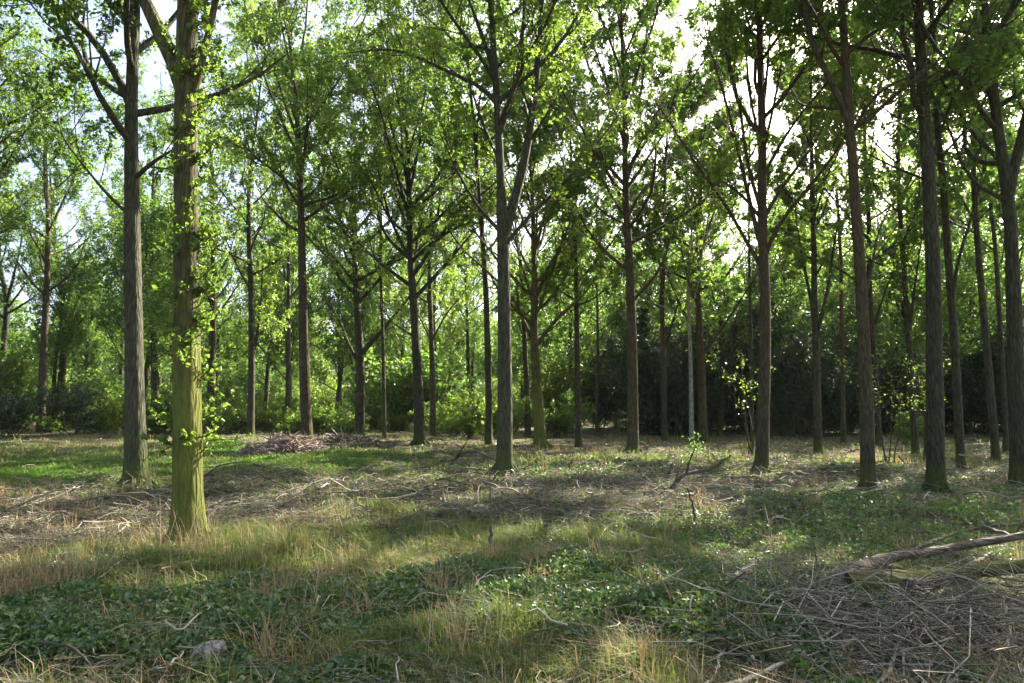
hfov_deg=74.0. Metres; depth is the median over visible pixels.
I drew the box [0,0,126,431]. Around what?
woodland tree
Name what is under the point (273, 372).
distant tree
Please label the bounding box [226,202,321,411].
distant tree
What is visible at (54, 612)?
brambles
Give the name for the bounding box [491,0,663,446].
woodland tree
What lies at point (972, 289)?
distant tree
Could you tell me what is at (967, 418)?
evergreen tree
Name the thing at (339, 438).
branch heap
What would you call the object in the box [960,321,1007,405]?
evergreen tree
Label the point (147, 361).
distant tree
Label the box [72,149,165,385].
woodland tree
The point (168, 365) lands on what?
distant tree
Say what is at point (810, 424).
evergreen tree
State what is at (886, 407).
evergreen tree
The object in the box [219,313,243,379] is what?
distant tree
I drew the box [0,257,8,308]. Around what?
distant tree
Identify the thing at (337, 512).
grass tussock
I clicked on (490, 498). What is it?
dead sapling
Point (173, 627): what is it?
fallen stick
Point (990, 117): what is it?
oak tree
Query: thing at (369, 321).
distant tree
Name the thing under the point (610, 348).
evergreen tree
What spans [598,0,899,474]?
oak tree
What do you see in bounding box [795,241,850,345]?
distant tree
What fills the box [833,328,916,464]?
sapling
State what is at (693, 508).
dead sapling
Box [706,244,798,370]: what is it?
distant tree
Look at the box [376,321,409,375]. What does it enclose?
distant tree
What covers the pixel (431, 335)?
woodland tree
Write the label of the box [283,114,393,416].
woodland tree
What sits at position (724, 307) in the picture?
distant tree
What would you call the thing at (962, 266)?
distant tree
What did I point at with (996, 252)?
woodland tree
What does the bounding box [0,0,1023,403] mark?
sky
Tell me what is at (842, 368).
woodland tree
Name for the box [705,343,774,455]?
sapling
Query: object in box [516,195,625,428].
distant tree
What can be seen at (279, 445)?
branch heap
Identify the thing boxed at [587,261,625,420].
distant tree
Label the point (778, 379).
evergreen tree
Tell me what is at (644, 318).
evergreen tree
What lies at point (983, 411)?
evergreen tree
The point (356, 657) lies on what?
woodland herbs
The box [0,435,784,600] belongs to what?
short turf
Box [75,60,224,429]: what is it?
woodland tree
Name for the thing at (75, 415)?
shrub
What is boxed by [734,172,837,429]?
distant tree
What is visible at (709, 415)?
evergreen tree
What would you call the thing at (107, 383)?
shrub
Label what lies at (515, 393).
shrub
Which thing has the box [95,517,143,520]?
fallen stick
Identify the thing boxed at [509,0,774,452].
oak tree
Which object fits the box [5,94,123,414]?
woodland tree
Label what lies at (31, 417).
shrub
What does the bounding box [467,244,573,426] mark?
distant tree
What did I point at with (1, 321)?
distant tree
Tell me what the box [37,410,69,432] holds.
shrub
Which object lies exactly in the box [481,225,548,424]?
distant tree
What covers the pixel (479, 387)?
shrub
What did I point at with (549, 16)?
oak tree
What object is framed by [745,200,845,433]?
distant tree
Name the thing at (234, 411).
shrub
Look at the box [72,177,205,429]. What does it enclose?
distant tree
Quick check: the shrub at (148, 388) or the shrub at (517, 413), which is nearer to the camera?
the shrub at (517, 413)
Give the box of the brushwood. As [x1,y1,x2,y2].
[657,504,1023,682]
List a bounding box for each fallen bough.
[789,542,840,570]
[853,540,1022,587]
[901,551,993,588]
[908,522,1021,549]
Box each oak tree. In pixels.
[0,0,67,37]
[0,0,73,242]
[0,0,80,177]
[0,0,140,256]
[7,0,353,490]
[121,0,252,548]
[198,0,408,440]
[272,0,455,437]
[304,0,529,444]
[318,0,655,476]
[445,3,624,447]
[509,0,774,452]
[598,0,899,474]
[602,44,777,441]
[737,0,1023,495]
[750,31,847,455]
[767,0,1023,490]
[837,0,1023,487]
[944,35,1023,292]
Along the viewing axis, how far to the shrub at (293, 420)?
39.70 m
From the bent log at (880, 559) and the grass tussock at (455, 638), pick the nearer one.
the grass tussock at (455, 638)
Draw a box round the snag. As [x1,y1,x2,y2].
[488,526,493,549]
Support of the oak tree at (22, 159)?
on the ground at (806, 435)
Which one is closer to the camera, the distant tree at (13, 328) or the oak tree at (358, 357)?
the oak tree at (358, 357)
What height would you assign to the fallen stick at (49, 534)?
0.326 m
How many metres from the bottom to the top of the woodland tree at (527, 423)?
20.109 m
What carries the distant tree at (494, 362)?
on the ground at (806, 435)
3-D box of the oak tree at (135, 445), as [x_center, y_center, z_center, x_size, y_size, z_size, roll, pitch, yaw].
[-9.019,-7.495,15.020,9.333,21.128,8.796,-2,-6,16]
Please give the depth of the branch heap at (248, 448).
22.19 m
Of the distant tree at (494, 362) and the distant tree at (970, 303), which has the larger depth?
the distant tree at (494, 362)
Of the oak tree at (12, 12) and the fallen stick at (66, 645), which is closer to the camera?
the fallen stick at (66, 645)
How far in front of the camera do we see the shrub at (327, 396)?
59.08 m
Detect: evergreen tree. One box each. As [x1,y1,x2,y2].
[569,347,626,430]
[588,333,625,427]
[593,295,688,432]
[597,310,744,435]
[606,335,626,428]
[608,299,688,435]
[641,324,697,434]
[677,324,736,432]
[694,375,749,431]
[706,296,856,436]
[709,321,756,432]
[711,333,811,431]
[724,308,793,431]
[730,308,825,426]
[779,326,856,431]
[792,352,885,436]
[798,367,893,435]
[811,349,925,430]
[820,356,858,433]
[821,320,946,432]
[876,320,909,430]
[879,305,1005,431]
[900,318,1000,433]
[943,302,1008,435]
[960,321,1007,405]
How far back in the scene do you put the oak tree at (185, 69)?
7.50 m
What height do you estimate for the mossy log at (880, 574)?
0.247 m
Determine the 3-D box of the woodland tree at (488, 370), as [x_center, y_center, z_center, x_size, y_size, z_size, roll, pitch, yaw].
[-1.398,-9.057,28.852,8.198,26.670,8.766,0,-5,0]
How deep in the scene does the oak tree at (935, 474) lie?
13.64 m
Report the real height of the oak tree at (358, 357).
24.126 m
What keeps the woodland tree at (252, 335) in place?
on the ground at (806, 435)
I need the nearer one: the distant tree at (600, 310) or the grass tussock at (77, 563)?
the grass tussock at (77, 563)
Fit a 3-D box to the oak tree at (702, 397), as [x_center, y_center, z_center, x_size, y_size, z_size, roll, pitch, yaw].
[8.894,-5.142,33.585,7.987,19.990,8.878,-5,-8,44]
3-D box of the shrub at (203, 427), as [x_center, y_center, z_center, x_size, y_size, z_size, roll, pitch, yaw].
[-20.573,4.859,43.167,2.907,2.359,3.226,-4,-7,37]
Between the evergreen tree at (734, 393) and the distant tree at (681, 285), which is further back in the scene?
the distant tree at (681, 285)
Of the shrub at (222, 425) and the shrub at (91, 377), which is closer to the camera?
the shrub at (222, 425)
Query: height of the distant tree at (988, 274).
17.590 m
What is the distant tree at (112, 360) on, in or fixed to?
on the ground at (806, 435)
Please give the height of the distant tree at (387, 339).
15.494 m
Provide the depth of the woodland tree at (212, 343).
47.47 m
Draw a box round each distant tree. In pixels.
[0,247,17,332]
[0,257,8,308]
[0,300,34,375]
[8,233,110,427]
[28,314,111,380]
[48,259,119,379]
[71,284,124,379]
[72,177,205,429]
[101,185,172,405]
[102,232,221,402]
[105,339,163,382]
[144,276,205,387]
[149,244,247,376]
[200,246,257,411]
[204,304,244,379]
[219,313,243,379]
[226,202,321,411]
[230,193,338,429]
[232,272,298,386]
[233,318,264,382]
[241,316,285,386]
[264,270,337,385]
[269,259,377,418]
[285,313,323,411]
[315,228,405,426]
[323,295,387,382]
[363,214,451,383]
[364,256,411,379]
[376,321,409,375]
[388,196,480,415]
[418,259,483,406]
[438,236,497,397]
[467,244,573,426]
[469,318,496,395]
[470,320,497,392]
[474,289,551,389]
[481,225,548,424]
[514,275,612,379]
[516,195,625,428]
[519,273,605,373]
[583,246,710,361]
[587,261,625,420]
[602,225,659,350]
[637,222,726,333]
[641,236,724,428]
[660,158,780,434]
[693,255,746,427]
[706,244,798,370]
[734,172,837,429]
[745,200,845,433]
[772,197,854,425]
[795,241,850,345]
[800,221,882,428]
[828,139,965,432]
[830,246,925,354]
[834,203,996,437]
[914,223,1003,427]
[921,164,1023,432]
[922,234,1005,348]
[940,143,1023,340]
[986,217,1023,317]
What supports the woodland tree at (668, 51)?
on the ground at (806, 435)
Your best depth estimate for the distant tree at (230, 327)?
95.34 m
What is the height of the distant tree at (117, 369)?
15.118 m
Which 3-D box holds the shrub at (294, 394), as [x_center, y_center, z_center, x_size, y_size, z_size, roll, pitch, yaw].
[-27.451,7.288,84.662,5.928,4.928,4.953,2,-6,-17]
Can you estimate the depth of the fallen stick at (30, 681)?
3.46 m
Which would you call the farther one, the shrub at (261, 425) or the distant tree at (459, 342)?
the distant tree at (459, 342)
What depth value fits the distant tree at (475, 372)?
99.76 m
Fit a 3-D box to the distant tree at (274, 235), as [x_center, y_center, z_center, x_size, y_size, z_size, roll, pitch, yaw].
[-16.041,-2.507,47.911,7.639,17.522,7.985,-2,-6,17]
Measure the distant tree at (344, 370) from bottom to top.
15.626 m
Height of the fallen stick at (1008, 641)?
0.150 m
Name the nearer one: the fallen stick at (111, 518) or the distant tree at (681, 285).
the fallen stick at (111, 518)
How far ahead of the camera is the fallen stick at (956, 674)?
3.92 m
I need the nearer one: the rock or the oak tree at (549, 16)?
the rock
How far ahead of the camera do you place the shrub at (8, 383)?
49.09 m
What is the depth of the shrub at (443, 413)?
40.53 m
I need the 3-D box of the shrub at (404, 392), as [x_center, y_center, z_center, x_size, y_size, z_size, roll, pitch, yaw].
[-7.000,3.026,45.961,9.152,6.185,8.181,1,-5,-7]
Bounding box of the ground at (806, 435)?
[0,409,1023,672]
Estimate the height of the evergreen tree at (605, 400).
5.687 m
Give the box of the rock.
[184,640,227,662]
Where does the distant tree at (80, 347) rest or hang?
on the ground at (806, 435)
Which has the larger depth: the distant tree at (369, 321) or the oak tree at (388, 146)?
the distant tree at (369, 321)
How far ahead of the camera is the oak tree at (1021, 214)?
31.07 m
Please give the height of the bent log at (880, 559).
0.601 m
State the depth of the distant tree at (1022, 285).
48.92 m
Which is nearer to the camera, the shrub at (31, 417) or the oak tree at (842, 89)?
the oak tree at (842, 89)
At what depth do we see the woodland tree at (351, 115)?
33.60 m
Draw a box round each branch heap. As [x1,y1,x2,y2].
[233,442,275,455]
[252,429,330,454]
[313,426,379,446]
[361,437,402,448]
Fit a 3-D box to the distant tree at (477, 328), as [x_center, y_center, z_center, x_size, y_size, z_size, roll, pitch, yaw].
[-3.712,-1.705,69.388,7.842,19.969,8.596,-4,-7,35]
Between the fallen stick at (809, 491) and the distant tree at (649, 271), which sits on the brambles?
the fallen stick at (809, 491)
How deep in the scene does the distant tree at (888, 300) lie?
45.93 m
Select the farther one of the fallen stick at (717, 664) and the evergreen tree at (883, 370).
the evergreen tree at (883, 370)
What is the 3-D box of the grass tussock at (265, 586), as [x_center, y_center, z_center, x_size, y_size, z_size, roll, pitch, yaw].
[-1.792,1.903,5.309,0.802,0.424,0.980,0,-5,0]
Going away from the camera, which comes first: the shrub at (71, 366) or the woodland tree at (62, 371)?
the woodland tree at (62, 371)
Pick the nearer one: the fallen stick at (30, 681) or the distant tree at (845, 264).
the fallen stick at (30, 681)
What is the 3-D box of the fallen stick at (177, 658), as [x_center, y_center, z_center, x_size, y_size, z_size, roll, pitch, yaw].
[-1.875,1.766,3.864,0.030,0.053,0.302,0,-5,0]
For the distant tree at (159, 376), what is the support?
on the ground at (806, 435)
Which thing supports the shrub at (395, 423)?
on the ground at (806, 435)
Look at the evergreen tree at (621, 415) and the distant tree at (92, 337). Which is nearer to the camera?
the evergreen tree at (621, 415)
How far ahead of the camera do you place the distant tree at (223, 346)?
63.49 m
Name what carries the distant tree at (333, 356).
on the ground at (806, 435)
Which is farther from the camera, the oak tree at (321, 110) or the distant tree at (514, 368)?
the distant tree at (514, 368)
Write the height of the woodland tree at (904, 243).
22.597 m
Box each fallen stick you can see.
[7,515,69,539]
[18,678,43,682]
[37,640,100,682]
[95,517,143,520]
[164,603,213,629]
[169,640,191,666]
[628,532,670,541]
[661,620,751,652]
[705,630,728,682]
[727,596,907,682]
[799,482,841,495]
[880,617,917,682]
[948,642,1002,682]
[981,522,1023,534]
[987,591,1023,682]
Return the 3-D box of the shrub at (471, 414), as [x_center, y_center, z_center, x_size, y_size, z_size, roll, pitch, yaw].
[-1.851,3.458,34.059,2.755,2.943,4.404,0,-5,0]
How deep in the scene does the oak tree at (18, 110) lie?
17.59 m
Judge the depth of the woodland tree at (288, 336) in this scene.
41.28 m
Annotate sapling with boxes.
[488,459,492,529]
[687,488,695,524]
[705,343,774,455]
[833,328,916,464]
[904,346,961,459]
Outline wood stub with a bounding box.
[734,560,754,575]
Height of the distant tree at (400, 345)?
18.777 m
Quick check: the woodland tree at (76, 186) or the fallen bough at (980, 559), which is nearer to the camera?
the fallen bough at (980, 559)
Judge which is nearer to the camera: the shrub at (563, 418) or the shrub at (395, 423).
the shrub at (563, 418)
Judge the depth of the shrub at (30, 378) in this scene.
62.26 m
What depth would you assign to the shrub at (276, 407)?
41.30 m
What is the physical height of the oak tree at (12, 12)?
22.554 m
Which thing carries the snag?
on the ground at (806, 435)
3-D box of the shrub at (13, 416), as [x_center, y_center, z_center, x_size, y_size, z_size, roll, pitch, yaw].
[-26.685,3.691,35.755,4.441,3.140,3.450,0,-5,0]
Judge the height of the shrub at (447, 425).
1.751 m
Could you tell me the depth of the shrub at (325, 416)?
40.88 m
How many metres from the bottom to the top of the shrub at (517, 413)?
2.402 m
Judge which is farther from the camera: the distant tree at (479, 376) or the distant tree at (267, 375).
the distant tree at (479, 376)
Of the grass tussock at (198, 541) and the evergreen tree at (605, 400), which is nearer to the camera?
the grass tussock at (198, 541)
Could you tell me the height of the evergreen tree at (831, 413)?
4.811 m
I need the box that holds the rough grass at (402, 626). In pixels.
[0,422,1023,682]
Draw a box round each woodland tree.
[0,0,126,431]
[0,118,66,375]
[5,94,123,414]
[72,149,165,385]
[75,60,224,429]
[119,46,282,429]
[156,0,333,435]
[198,0,345,432]
[262,0,474,437]
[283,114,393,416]
[349,2,515,436]
[395,0,572,444]
[410,126,511,401]
[438,72,605,437]
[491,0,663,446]
[552,86,659,432]
[587,0,755,440]
[588,34,779,442]
[653,0,818,443]
[731,0,946,443]
[735,0,957,446]
[774,0,1023,469]
[781,0,1023,453]
[830,0,1023,461]
[892,0,1023,451]
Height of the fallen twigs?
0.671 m
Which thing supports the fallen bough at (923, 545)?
on the ground at (806, 435)
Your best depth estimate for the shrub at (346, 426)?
39.59 m
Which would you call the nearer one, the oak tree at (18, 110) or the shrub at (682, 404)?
the oak tree at (18, 110)
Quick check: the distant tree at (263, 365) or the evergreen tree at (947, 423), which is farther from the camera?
the distant tree at (263, 365)
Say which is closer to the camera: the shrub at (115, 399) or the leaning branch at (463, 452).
the leaning branch at (463, 452)
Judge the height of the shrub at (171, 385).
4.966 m
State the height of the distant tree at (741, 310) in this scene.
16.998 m
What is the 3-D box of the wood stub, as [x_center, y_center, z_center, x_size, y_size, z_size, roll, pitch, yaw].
[2.081,2.032,6.046,0.093,0.132,0.956,-3,-6,28]
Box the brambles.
[0,424,1023,682]
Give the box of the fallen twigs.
[0,428,1023,682]
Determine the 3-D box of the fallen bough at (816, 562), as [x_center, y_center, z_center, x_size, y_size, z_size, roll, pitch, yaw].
[2.959,2.052,6.249,0.635,0.246,0.654,-5,-7,41]
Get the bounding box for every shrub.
[0,327,60,407]
[0,382,63,437]
[0,410,40,432]
[4,366,37,394]
[6,355,91,391]
[10,366,111,434]
[18,363,97,422]
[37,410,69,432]
[56,369,117,411]
[60,368,147,431]
[67,407,123,433]
[82,366,150,421]
[104,376,170,409]
[119,378,209,432]
[145,401,171,433]
[161,371,206,404]
[170,406,217,431]
[201,362,298,413]
[202,388,270,432]
[209,414,239,431]
[227,381,270,408]
[230,400,277,432]
[256,402,274,431]
[257,389,299,431]
[274,384,299,412]
[275,401,322,433]
[294,371,346,409]
[294,399,349,432]
[327,407,371,433]
[342,356,397,419]
[343,342,475,430]
[344,388,405,428]
[365,410,387,428]
[378,406,413,430]
[408,396,458,432]
[436,408,473,435]
[437,390,484,412]
[442,376,497,407]
[446,381,496,438]
[483,394,533,435]
[492,376,530,407]
[511,326,625,431]
[523,385,595,436]
[892,406,923,444]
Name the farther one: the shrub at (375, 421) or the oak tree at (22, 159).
the shrub at (375, 421)
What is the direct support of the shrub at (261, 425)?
on the ground at (806, 435)
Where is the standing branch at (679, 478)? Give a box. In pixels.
[669,432,731,489]
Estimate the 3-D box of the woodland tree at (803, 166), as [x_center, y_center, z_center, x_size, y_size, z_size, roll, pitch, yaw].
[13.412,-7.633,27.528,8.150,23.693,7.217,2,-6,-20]
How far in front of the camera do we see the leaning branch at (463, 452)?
18.09 m
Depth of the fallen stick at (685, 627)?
4.40 m
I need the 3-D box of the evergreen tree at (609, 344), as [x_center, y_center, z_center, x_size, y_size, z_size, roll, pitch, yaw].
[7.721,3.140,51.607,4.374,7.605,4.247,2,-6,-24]
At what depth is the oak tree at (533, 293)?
28.09 m
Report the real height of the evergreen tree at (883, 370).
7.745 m
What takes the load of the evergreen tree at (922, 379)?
on the ground at (806, 435)
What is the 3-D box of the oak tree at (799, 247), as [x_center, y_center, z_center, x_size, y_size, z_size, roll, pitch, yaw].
[10.220,-4.120,23.805,3.611,16.120,3.815,0,-5,0]
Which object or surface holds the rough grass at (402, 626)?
on the ground at (806, 435)
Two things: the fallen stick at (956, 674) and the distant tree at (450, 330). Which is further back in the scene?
the distant tree at (450, 330)
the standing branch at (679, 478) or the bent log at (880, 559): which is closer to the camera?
the bent log at (880, 559)
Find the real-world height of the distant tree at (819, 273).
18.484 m
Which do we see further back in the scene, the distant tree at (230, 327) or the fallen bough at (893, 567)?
the distant tree at (230, 327)
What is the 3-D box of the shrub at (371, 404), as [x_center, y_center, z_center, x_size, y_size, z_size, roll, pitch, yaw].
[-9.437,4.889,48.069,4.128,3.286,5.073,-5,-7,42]
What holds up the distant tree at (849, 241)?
on the ground at (806, 435)
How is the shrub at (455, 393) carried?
on the ground at (806, 435)
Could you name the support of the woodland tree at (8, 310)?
on the ground at (806, 435)
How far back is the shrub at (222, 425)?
43.30 m
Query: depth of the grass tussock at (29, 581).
5.28 m
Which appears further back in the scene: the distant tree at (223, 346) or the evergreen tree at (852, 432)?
the distant tree at (223, 346)
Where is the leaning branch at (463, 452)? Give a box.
[454,438,495,460]
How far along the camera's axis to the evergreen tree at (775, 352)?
44.68 m
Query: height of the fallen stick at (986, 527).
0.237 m
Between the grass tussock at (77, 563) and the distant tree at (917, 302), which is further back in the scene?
the distant tree at (917, 302)
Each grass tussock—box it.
[0,528,126,590]
[0,530,112,604]
[129,494,239,562]
[212,558,320,603]
[318,469,360,540]
[406,576,506,659]
[678,463,708,491]
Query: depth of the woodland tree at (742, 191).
30.26 m
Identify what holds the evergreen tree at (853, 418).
on the ground at (806, 435)
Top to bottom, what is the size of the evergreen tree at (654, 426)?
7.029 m
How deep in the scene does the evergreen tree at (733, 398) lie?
41.60 m
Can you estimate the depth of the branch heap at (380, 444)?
27.03 m
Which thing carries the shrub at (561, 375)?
on the ground at (806, 435)
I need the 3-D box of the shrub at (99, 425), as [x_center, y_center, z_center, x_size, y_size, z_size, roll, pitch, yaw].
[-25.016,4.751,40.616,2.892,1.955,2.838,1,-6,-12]
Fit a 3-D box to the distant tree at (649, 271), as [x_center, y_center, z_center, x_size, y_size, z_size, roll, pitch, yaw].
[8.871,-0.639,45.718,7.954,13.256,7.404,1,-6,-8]
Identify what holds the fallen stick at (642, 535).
on the rough grass at (402, 626)
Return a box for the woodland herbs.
[0,423,1023,682]
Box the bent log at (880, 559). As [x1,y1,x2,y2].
[820,531,1023,589]
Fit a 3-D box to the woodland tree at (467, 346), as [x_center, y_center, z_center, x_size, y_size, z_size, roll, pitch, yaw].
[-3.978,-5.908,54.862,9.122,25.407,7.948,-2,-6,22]
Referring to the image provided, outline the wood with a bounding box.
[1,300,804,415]
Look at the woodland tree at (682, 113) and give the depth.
31.58 m
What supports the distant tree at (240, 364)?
on the ground at (806, 435)
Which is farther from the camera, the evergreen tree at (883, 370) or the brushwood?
the evergreen tree at (883, 370)
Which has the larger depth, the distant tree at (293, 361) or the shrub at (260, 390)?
the distant tree at (293, 361)
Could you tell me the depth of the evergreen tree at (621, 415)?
48.02 m
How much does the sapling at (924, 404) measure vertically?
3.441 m
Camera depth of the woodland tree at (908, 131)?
20.86 m
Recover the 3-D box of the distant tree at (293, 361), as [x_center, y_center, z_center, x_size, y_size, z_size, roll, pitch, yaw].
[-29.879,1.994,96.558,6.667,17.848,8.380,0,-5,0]
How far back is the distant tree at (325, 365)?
62.38 m
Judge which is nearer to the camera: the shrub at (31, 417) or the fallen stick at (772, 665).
the fallen stick at (772, 665)
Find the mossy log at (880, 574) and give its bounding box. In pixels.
[844,559,1023,593]
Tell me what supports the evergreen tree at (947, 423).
on the ground at (806, 435)
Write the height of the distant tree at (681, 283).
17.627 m
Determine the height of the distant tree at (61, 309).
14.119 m
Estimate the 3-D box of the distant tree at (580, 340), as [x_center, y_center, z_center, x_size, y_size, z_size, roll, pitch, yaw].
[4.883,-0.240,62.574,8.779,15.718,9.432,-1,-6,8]
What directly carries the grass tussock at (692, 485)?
on the ground at (806, 435)
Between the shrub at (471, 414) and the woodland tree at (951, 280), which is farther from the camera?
the shrub at (471, 414)
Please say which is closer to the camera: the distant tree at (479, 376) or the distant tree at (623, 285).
the distant tree at (623, 285)
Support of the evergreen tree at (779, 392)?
on the ground at (806, 435)
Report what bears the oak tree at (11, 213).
on the ground at (806, 435)
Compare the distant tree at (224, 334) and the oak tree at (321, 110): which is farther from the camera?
the distant tree at (224, 334)
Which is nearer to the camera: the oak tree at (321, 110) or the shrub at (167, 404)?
the oak tree at (321, 110)
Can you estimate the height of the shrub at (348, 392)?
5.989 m
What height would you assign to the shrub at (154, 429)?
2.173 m
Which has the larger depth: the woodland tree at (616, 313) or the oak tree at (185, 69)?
the woodland tree at (616, 313)
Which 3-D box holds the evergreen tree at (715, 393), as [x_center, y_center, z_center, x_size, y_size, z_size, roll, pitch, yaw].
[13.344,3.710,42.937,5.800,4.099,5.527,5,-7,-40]
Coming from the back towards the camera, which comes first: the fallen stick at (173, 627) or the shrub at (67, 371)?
the shrub at (67, 371)
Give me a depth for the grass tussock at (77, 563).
5.64 m
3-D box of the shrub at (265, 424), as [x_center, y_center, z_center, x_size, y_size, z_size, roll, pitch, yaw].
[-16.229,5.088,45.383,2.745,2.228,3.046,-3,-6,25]
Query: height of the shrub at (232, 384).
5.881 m

